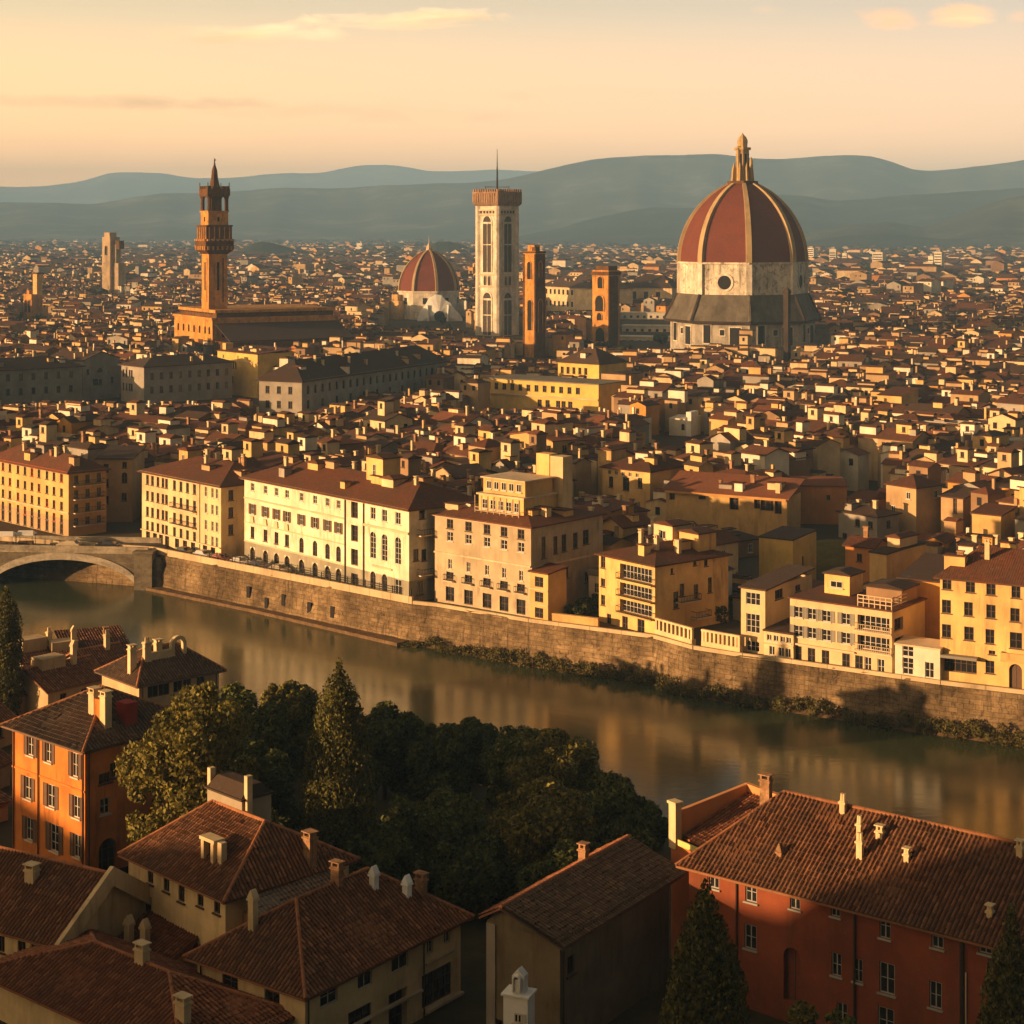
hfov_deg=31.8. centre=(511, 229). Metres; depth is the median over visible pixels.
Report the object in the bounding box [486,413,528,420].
city house
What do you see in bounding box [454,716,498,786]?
leafy tree
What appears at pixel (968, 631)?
window
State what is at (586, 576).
window
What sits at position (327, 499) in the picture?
window
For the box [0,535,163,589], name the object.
stone bridge
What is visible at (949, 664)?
window
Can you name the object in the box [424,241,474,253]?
hills
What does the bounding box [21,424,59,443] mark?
city house
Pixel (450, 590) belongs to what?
window
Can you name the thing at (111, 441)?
city house
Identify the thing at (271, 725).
leafy tree
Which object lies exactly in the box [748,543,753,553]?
window
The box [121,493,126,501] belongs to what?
window
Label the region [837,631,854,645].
window
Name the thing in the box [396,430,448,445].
city house
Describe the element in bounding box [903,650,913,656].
window
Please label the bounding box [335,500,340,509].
window
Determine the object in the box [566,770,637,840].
leafy tree
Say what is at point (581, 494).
city house
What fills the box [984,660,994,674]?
window
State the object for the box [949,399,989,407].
city house
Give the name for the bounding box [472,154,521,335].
bell tower
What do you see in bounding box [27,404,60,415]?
city house
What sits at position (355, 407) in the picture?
city house
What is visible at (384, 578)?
window
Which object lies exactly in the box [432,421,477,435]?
city house
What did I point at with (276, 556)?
window
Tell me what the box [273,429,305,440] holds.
city house
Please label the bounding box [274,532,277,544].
window
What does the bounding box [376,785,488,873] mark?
leafy tree
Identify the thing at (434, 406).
city house
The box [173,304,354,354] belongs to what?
fortress palace
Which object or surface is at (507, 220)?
arched window
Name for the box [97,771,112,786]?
window
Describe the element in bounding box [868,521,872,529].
window
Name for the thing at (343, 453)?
city house
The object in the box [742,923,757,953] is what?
window
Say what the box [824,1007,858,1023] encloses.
shrub
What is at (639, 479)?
window
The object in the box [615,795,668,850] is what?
leafy tree
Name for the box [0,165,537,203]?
mountains
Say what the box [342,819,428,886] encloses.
leafy tree
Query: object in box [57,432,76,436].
city house
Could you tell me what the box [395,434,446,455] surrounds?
city house
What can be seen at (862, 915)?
red house
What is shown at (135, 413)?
city house
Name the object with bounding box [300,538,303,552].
window
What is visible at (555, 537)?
window
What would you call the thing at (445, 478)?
city house
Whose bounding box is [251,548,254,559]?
window
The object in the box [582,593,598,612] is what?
courtyard tree
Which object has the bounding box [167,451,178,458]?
city house
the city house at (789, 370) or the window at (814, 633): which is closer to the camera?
the window at (814, 633)
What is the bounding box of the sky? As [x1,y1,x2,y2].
[0,0,1023,186]
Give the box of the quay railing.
[209,551,411,595]
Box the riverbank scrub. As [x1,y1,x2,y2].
[399,635,1023,747]
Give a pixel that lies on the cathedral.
(742, 261)
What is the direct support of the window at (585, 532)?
in the riverside house at (500, 538)
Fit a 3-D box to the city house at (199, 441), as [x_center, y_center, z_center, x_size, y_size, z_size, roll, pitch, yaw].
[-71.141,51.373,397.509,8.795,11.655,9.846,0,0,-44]
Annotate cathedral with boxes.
[663,133,821,358]
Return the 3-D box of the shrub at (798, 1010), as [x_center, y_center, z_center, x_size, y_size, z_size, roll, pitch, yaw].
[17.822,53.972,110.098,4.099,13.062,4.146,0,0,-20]
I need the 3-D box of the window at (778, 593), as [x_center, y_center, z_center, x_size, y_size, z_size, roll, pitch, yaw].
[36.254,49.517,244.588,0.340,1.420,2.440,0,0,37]
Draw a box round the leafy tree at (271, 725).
[223,699,300,809]
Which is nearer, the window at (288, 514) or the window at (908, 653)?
the window at (908, 653)
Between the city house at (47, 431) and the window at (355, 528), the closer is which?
the window at (355, 528)
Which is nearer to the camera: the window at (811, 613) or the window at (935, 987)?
the window at (935, 987)
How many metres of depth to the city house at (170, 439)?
387.42 m
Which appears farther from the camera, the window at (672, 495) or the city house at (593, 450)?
the city house at (593, 450)
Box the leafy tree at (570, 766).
[506,727,602,807]
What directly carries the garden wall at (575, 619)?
on the ground at (662, 438)
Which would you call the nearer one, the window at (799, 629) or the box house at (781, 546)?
the window at (799, 629)
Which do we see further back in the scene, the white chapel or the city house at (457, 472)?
the white chapel
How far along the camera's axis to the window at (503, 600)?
267.55 m
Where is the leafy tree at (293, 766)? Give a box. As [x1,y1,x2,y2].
[230,747,295,768]
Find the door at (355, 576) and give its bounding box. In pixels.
[353,573,357,585]
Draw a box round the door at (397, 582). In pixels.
[395,579,400,593]
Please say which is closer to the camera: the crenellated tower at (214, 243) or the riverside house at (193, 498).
the riverside house at (193, 498)
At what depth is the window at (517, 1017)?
117.83 m
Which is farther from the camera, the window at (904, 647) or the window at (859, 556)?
the window at (859, 556)
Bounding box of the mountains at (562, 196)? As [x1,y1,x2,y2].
[0,154,1023,241]
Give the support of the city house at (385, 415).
on the ground at (662, 438)
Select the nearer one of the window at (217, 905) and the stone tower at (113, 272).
the window at (217, 905)
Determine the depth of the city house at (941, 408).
458.80 m
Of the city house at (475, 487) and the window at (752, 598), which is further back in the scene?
the city house at (475, 487)
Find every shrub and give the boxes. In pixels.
[786,999,819,1023]
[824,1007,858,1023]
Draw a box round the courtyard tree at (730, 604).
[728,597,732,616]
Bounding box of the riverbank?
[407,640,1023,746]
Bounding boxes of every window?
[0,936,5,955]
[6,374,9,381]
[19,941,25,950]
[20,774,34,801]
[22,815,35,843]
[24,735,36,758]
[42,741,54,764]
[43,782,57,810]
[45,821,62,855]
[60,524,62,534]
[60,693,65,699]
[68,751,80,779]
[69,793,83,820]
[70,832,83,860]
[73,490,78,498]
[85,474,90,482]
[85,503,90,510]
[93,379,97,385]
[96,473,101,481]
[96,487,101,496]
[97,501,100,509]
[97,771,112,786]
[99,797,111,816]
[99,838,113,869]
[108,762,116,780]
[121,462,126,468]
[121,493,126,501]
[122,472,126,483]
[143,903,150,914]
[145,871,153,886]
[148,685,157,697]
[159,683,168,695]
[161,878,169,894]
[174,680,181,691]
[176,885,184,905]
[183,679,190,689]
[195,894,203,909]
[197,676,203,684]
[211,901,220,917]
[223,974,237,988]
[228,490,233,500]
[228,507,233,518]
[228,524,232,535]
[248,503,255,515]
[250,526,253,538]
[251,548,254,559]
[261,506,268,517]
[263,529,267,542]
[264,551,267,563]
[265,386,269,393]
[265,400,269,407]
[266,989,279,1002]
[272,508,279,520]
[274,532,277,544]
[275,554,278,563]
[277,386,280,393]
[277,401,280,408]
[283,511,290,522]
[284,534,288,547]
[297,514,305,526]
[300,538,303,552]
[300,560,303,572]
[311,517,318,529]
[313,541,316,555]
[314,563,317,576]
[320,988,335,1007]
[323,519,331,531]
[324,498,329,507]
[326,544,329,558]
[326,566,329,579]
[334,522,342,534]
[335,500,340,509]
[337,546,340,561]
[337,569,340,581]
[348,1002,370,1023]
[353,502,357,517]
[353,525,357,541]
[353,549,357,564]
[358,970,370,989]
[369,507,375,520]
[371,532,375,558]
[371,571,375,588]
[381,509,387,522]
[382,534,386,560]
[382,574,386,590]
[389,989,401,1023]
[392,952,406,972]
[394,512,400,525]
[396,537,400,564]
[413,549,419,561]
[416,581,423,595]
[419,510,425,519]
[421,549,427,561]
[422,961,450,1008]
[427,940,431,953]
[444,932,448,942]
[446,519,453,529]
[446,531,452,541]
[446,571,453,580]
[447,559,451,569]
[447,586,453,601]
[464,521,471,532]
[464,534,471,544]
[465,575,472,583]
[465,590,472,604]
[466,562,470,572]
[482,215,492,271]
[482,291,492,334]
[483,275,486,284]
[483,524,490,535]
[483,537,490,547]
[483,578,490,586]
[484,565,488,575]
[484,593,490,607]
[487,275,490,284]
[499,527,507,537]
[499,581,507,589]
[500,539,507,550]
[500,596,507,611]
[501,568,506,578]
[503,215,512,271]
[503,291,512,334]
[504,275,507,284]
[508,275,511,284]
[511,1013,521,1023]
[516,529,524,540]
[516,584,524,592]
[517,542,524,553]
[517,599,525,614]
[518,571,523,581]
[522,1014,525,1023]
[535,576,542,587]
[535,591,542,602]
[535,607,542,617]
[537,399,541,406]
[541,536,546,559]
[553,536,558,554]
[561,534,567,552]
[562,445,567,451]
[566,954,576,979]
[573,532,578,549]
[583,529,589,545]
[584,572,588,583]
[594,582,598,593]
[600,556,605,569]
[600,578,605,587]
[600,594,605,606]
[607,613,610,623]
[608,476,612,487]
[622,477,629,491]
[623,564,652,583]
[623,583,652,600]
[623,599,652,617]
[623,616,627,627]
[637,478,642,488]
[638,619,644,631]
[670,493,674,499]
[673,591,679,609]
[679,583,683,597]
[694,584,697,598]
[707,577,712,593]
[710,877,719,891]
[730,498,738,509]
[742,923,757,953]
[743,886,757,905]
[746,592,759,605]
[747,613,759,633]
[747,640,759,651]
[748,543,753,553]
[755,500,761,509]
[761,500,773,510]
[766,634,771,641]
[768,646,774,656]
[772,635,778,642]
[775,501,781,513]
[775,588,783,600]
[777,647,783,657]
[779,636,784,643]
[784,648,791,658]
[785,637,791,644]
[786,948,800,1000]
[787,898,801,912]
[790,605,806,618]
[790,624,806,637]
[795,584,801,592]
[796,646,801,659]
[803,627,820,640]
[806,608,819,620]
[808,648,814,661]
[818,609,834,623]
[818,628,834,642]
[822,650,828,663]
[828,909,841,920]
[829,952,842,979]
[837,612,853,625]
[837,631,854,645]
[837,1002,846,1020]
[843,653,849,666]
[851,958,863,985]
[854,519,859,527]
[855,655,862,668]
[856,553,862,562]
[860,615,888,631]
[860,635,888,651]
[865,657,871,669]
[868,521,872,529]
[877,921,891,942]
[877,961,895,998]
[878,659,884,671]
[879,1006,893,1023]
[894,617,899,630]
[903,646,913,650]
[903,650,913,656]
[903,657,913,668]
[903,667,912,674]
[905,492,910,499]
[925,662,933,677]
[927,980,943,1012]
[929,935,944,952]
[934,490,938,498]
[941,580,951,590]
[941,599,951,614]
[941,624,951,638]
[944,658,976,673]
[952,498,957,513]
[963,602,973,617]
[963,626,974,641]
[965,582,975,593]
[976,947,991,957]
[984,629,994,644]
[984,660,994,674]
[985,584,996,596]
[985,604,996,619]
[988,650,995,655]
[1009,608,1020,623]
[1009,632,1022,650]
[1010,586,1020,599]
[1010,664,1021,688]
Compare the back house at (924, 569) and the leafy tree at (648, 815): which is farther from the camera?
the back house at (924, 569)
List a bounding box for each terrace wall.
[655,617,695,644]
[701,629,742,652]
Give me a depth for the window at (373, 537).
282.25 m
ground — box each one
[0,316,879,654]
[0,744,789,1023]
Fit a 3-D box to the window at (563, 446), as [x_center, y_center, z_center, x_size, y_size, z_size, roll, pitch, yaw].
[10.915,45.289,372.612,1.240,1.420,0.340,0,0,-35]
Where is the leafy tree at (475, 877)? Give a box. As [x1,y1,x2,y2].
[425,830,526,922]
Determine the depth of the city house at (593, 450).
376.50 m
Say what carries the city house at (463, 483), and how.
on the ground at (662, 438)
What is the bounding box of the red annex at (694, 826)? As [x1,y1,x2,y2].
[667,782,777,958]
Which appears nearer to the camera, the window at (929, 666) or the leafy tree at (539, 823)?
the leafy tree at (539, 823)
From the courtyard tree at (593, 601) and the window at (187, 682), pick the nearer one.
the window at (187, 682)
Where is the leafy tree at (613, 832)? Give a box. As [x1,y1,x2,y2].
[589,818,659,852]
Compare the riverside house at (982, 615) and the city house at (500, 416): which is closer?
the riverside house at (982, 615)
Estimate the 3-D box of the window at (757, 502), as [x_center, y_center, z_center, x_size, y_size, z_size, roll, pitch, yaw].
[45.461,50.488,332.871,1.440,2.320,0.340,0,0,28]
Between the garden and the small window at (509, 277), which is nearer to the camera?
the garden
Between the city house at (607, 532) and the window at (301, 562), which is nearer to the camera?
the city house at (607, 532)
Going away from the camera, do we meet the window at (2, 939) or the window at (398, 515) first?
the window at (2, 939)
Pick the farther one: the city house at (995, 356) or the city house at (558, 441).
the city house at (995, 356)
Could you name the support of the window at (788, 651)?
in the corner annex at (779, 639)
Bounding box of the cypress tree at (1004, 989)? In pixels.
[976,902,1023,1023]
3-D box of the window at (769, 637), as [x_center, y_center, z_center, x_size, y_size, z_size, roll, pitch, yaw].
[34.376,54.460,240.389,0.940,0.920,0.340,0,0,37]
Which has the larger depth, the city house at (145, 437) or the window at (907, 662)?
the city house at (145, 437)
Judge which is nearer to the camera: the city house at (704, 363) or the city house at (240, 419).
the city house at (240, 419)
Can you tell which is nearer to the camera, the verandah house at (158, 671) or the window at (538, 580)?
the verandah house at (158, 671)
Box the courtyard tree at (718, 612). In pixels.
[714,605,730,622]
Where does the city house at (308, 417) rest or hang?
on the ground at (662, 438)
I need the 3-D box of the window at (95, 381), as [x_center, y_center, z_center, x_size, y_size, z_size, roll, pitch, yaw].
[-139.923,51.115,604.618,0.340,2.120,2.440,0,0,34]
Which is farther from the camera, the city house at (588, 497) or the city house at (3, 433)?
the city house at (3, 433)
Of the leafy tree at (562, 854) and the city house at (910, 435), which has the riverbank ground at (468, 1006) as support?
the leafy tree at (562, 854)
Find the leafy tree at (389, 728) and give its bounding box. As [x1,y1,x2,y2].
[360,700,418,799]
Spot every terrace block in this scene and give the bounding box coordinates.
[620,311,665,319]
[620,335,669,340]
[621,324,669,331]
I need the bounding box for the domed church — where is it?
[390,243,459,319]
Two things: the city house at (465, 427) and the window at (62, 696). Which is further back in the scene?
the city house at (465, 427)
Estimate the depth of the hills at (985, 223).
5368.36 m
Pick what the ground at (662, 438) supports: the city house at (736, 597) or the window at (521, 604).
the city house at (736, 597)
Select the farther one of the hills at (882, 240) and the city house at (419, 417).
the hills at (882, 240)
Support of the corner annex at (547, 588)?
on the ground at (662, 438)
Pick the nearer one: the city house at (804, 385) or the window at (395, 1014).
the window at (395, 1014)
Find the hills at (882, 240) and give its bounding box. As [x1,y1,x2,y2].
[806,232,1023,247]
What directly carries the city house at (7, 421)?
on the ground at (662, 438)
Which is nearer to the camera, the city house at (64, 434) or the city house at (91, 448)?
the city house at (91, 448)
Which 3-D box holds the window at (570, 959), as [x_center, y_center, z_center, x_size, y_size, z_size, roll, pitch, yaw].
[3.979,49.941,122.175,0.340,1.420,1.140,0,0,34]
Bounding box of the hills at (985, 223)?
[803,196,1023,248]
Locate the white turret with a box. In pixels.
[501,966,536,1023]
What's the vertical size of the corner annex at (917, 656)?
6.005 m
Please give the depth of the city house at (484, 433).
396.61 m
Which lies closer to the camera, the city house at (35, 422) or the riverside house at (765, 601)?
the riverside house at (765, 601)
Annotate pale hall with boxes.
[545,276,632,310]
[623,274,676,298]
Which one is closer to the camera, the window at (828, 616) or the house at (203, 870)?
the house at (203, 870)
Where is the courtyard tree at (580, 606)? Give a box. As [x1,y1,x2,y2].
[565,598,590,615]
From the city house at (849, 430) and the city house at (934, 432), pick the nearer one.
the city house at (934, 432)
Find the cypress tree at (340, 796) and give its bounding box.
[299,657,378,848]
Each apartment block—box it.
[808,246,817,256]
[829,247,836,261]
[842,251,847,258]
[872,250,885,261]
[928,254,933,261]
[934,249,943,265]
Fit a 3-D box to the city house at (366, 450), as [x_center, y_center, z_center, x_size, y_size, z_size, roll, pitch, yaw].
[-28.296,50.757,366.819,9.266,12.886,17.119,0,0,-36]
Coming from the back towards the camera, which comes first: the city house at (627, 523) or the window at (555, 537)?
the city house at (627, 523)
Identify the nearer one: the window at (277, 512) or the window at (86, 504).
the window at (277, 512)
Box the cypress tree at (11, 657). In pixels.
[0,585,24,715]
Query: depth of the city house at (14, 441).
379.53 m
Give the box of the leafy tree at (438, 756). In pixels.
[403,722,474,798]
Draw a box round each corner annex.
[528,562,568,620]
[762,617,796,658]
[894,635,943,679]
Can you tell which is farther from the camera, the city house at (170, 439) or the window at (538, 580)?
the city house at (170, 439)
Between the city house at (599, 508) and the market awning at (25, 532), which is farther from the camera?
the market awning at (25, 532)
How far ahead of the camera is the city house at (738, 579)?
272.11 m
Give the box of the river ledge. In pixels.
[146,587,408,645]
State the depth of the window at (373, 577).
282.25 m
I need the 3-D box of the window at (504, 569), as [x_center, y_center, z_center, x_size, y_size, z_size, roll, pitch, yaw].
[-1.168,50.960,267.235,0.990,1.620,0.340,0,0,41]
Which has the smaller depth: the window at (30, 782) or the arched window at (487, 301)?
the window at (30, 782)
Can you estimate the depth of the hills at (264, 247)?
3654.56 m
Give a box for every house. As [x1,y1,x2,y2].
[0,350,85,403]
[0,408,15,430]
[0,429,21,440]
[0,441,111,535]
[0,684,192,869]
[0,701,16,747]
[0,748,11,788]
[0,790,11,821]
[0,846,150,957]
[0,929,294,1023]
[2,404,30,411]
[2,435,22,448]
[7,410,17,419]
[8,665,30,715]
[12,414,33,431]
[16,409,56,422]
[16,640,101,712]
[18,627,52,665]
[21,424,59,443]
[26,421,69,452]
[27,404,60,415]
[28,431,38,441]
[33,419,57,425]
[47,404,107,410]
[49,625,85,654]
[50,347,120,400]
[54,625,130,650]
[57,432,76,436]
[62,437,80,441]
[65,629,126,665]
[66,431,108,462]
[93,411,124,416]
[94,445,146,521]
[94,635,226,710]
[100,438,118,444]
[105,436,132,444]
[107,425,161,440]
[111,399,170,425]
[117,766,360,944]
[118,350,233,403]
[118,422,142,431]
[122,429,158,447]
[137,446,263,556]
[144,449,155,467]
[145,442,181,458]
[151,401,175,413]
[151,433,182,446]
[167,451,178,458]
[180,417,221,435]
[182,435,204,446]
[182,858,474,1023]
[188,444,221,452]
[202,447,222,458]
[203,422,248,444]
[215,440,242,447]
[216,343,292,397]
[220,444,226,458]
[221,416,251,422]
[221,437,301,466]
[221,446,262,466]
[261,438,275,450]
[270,438,301,456]
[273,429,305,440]
[295,411,320,424]
[296,434,320,456]
[303,452,324,460]
[314,433,330,438]
[317,429,365,453]
[319,455,363,470]
[320,438,352,455]
[328,450,358,457]
[331,400,374,412]
[342,427,388,439]
[342,428,401,452]
[349,412,370,423]
[351,445,396,455]
[360,446,368,455]
[360,457,365,471]
[361,399,414,430]
[362,396,417,419]
[367,423,410,439]
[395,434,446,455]
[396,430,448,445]
[399,453,446,487]
[400,396,423,407]
[413,400,447,410]
[414,415,427,419]
[414,427,432,437]
[418,407,442,418]
[419,452,453,461]
[421,452,455,468]
[421,461,430,475]
[429,463,487,481]
[430,452,606,617]
[430,469,450,482]
[431,406,493,426]
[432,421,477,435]
[433,478,452,489]
[442,432,479,458]
[444,421,477,445]
[444,469,474,488]
[445,481,482,491]
[452,485,480,497]
[458,448,497,473]
[462,419,482,428]
[473,472,494,487]
[475,424,506,436]
[477,427,502,440]
[478,834,687,1023]
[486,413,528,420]
[488,414,519,426]
[491,438,535,472]
[495,419,512,427]
[495,436,522,452]
[500,408,521,413]
[500,410,521,415]
[502,425,525,437]
[508,419,577,454]
[508,421,531,431]
[508,461,535,473]
[515,414,541,424]
[520,429,562,461]
[522,463,535,470]
[528,466,576,496]
[553,421,578,437]
[556,343,628,378]
[561,410,592,419]
[567,428,576,435]
[572,497,583,501]
[572,499,591,504]
[572,504,614,519]
[573,421,595,429]
[576,439,593,450]
[578,430,610,445]
[579,492,584,497]
[580,410,623,425]
[581,498,636,514]
[583,494,612,501]
[587,566,598,603]
[589,441,635,457]
[590,423,641,439]
[594,519,732,633]
[596,445,683,507]
[603,505,649,537]
[603,529,613,535]
[616,494,649,515]
[623,516,656,546]
[626,442,672,456]
[643,440,655,447]
[662,470,804,535]
[669,410,700,436]
[669,439,713,461]
[675,772,1023,1023]
[695,524,741,572]
[698,358,709,370]
[698,387,745,393]
[707,450,742,463]
[714,460,756,474]
[721,527,758,557]
[729,592,740,620]
[732,569,751,593]
[738,564,814,654]
[739,440,791,475]
[744,418,781,425]
[745,414,778,435]
[758,526,816,579]
[766,416,795,430]
[772,428,815,469]
[773,367,807,377]
[782,388,798,404]
[787,406,852,422]
[787,566,926,672]
[790,476,848,524]
[794,433,810,439]
[795,383,807,389]
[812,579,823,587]
[819,400,875,410]
[822,411,856,427]
[827,320,876,327]
[833,423,852,434]
[835,499,901,539]
[842,526,886,582]
[846,489,885,507]
[868,530,926,581]
[871,348,923,361]
[875,422,931,486]
[876,340,904,349]
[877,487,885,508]
[883,317,932,326]
[883,473,944,533]
[896,553,943,638]
[904,402,971,417]
[907,444,947,459]
[922,418,983,426]
[922,425,960,439]
[933,538,1023,688]
[936,447,993,477]
[937,486,979,531]
[940,387,954,396]
[945,467,1002,489]
[946,534,977,552]
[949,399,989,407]
[952,403,989,417]
[954,339,978,352]
[954,421,989,436]
[957,534,1000,547]
[964,351,1018,362]
[966,379,997,386]
[967,408,1005,421]
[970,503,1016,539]
[974,448,996,457]
[977,444,1023,474]
[985,443,1005,451]
[985,447,1023,477]
[990,394,1009,400]
[995,397,1023,412]
[996,489,1019,506]
[999,474,1023,497]
[1002,426,1020,436]
[1017,532,1023,539]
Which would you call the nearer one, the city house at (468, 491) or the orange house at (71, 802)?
the orange house at (71, 802)
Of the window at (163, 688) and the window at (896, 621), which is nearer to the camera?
the window at (163, 688)
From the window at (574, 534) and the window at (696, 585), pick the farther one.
the window at (574, 534)
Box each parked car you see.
[56,539,81,545]
[94,540,119,545]
[174,546,194,553]
[192,549,212,556]
[211,553,231,560]
[229,556,250,563]
[248,560,269,567]
[268,563,291,572]
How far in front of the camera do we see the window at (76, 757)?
155.00 m
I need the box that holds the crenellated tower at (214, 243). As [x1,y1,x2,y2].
[194,158,234,308]
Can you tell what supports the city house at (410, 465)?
on the ground at (662, 438)
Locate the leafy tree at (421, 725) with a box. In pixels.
[397,711,425,769]
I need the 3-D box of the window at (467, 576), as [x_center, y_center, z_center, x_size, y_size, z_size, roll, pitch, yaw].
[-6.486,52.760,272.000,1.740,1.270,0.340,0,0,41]
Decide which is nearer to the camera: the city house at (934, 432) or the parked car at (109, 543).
the parked car at (109, 543)
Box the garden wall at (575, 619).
[552,612,599,626]
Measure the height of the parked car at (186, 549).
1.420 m
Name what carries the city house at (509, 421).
on the ground at (662, 438)
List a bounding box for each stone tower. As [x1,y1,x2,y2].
[24,272,43,319]
[102,232,125,293]
[522,245,545,357]
[591,266,620,345]
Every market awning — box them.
[0,531,15,544]
[15,530,36,544]
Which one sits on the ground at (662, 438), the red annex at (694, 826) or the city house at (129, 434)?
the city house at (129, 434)
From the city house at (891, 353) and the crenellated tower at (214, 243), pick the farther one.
the crenellated tower at (214, 243)
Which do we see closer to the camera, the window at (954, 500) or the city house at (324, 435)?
the window at (954, 500)
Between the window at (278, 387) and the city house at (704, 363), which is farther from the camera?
the city house at (704, 363)
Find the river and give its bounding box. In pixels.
[0,576,1023,839]
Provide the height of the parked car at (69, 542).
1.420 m
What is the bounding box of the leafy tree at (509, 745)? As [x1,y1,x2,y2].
[476,725,560,806]
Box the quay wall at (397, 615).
[0,537,1023,738]
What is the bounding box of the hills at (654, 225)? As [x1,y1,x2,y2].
[519,188,1023,245]
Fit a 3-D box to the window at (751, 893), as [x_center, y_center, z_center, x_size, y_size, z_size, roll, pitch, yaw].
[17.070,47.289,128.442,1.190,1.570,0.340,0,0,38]
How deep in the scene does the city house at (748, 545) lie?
314.13 m
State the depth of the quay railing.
290.54 m
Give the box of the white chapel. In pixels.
[417,294,461,320]
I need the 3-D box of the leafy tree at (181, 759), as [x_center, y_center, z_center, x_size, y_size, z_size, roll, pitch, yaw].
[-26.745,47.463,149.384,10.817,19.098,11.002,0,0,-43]
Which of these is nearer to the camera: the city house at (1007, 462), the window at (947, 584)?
the window at (947, 584)
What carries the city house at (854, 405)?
on the ground at (662, 438)
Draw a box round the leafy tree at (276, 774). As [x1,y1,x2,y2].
[200,738,304,831]
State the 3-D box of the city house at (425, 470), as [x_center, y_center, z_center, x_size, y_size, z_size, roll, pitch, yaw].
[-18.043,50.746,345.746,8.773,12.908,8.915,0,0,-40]
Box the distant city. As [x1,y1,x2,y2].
[0,239,1023,596]
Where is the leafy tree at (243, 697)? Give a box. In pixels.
[200,681,258,766]
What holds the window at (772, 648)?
in the corner annex at (779, 639)
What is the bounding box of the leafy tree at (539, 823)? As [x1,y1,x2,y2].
[485,775,598,877]
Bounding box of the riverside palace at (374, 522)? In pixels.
[238,453,478,602]
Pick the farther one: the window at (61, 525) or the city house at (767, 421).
the city house at (767, 421)
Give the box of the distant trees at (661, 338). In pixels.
[0,238,1023,360]
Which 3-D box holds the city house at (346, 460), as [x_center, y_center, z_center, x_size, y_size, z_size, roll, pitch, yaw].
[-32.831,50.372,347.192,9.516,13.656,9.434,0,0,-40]
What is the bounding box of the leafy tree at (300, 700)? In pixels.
[259,678,320,782]
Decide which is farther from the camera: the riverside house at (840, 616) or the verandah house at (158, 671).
the riverside house at (840, 616)
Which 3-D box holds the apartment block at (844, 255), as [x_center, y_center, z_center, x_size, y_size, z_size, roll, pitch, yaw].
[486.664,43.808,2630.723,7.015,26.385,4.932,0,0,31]
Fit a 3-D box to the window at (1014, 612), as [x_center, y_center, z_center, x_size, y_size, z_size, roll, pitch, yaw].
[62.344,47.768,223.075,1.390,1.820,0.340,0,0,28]
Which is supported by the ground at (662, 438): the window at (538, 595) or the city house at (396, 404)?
the city house at (396, 404)
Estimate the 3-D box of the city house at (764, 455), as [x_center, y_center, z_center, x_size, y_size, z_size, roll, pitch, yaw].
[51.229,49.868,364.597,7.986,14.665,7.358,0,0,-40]
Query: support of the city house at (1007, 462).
on the ground at (662, 438)
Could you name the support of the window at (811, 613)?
in the riverside house at (840, 616)
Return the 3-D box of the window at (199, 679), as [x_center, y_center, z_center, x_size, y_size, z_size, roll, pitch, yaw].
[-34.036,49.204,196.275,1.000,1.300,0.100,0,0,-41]
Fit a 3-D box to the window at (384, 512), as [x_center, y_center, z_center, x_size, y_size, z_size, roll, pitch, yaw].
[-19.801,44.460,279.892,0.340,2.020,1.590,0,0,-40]
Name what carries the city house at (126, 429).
on the ground at (662, 438)
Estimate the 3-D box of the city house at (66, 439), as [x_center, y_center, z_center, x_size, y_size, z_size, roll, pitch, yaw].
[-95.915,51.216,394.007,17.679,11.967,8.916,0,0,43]
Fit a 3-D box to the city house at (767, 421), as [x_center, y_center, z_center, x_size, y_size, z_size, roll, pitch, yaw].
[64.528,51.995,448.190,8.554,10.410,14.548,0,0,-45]
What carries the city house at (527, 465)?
on the ground at (662, 438)
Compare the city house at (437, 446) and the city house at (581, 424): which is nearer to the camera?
the city house at (437, 446)
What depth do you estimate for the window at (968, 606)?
225.91 m
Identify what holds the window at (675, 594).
in the riverside house at (676, 571)
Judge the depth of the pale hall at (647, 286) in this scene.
1211.14 m
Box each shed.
[116,909,198,967]
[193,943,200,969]
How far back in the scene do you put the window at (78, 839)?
154.81 m
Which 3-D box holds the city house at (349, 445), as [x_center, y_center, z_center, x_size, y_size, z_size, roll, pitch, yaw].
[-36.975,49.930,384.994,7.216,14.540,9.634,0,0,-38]
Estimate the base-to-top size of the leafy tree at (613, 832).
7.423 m
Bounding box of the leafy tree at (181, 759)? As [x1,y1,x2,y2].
[113,681,260,845]
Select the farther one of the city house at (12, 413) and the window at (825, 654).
the city house at (12, 413)
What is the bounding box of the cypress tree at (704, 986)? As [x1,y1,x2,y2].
[658,876,750,1023]
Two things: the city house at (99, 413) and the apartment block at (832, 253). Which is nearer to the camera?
the city house at (99, 413)
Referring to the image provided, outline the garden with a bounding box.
[756,539,844,573]
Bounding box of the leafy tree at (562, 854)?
[515,838,578,891]
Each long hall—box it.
[255,345,449,416]
[481,370,643,411]
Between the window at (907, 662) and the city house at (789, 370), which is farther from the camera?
the city house at (789, 370)
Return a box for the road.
[14,542,168,547]
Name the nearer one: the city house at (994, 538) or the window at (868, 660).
the window at (868, 660)
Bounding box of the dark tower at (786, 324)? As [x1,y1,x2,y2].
[783,287,790,361]
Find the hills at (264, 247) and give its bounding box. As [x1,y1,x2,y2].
[237,242,302,252]

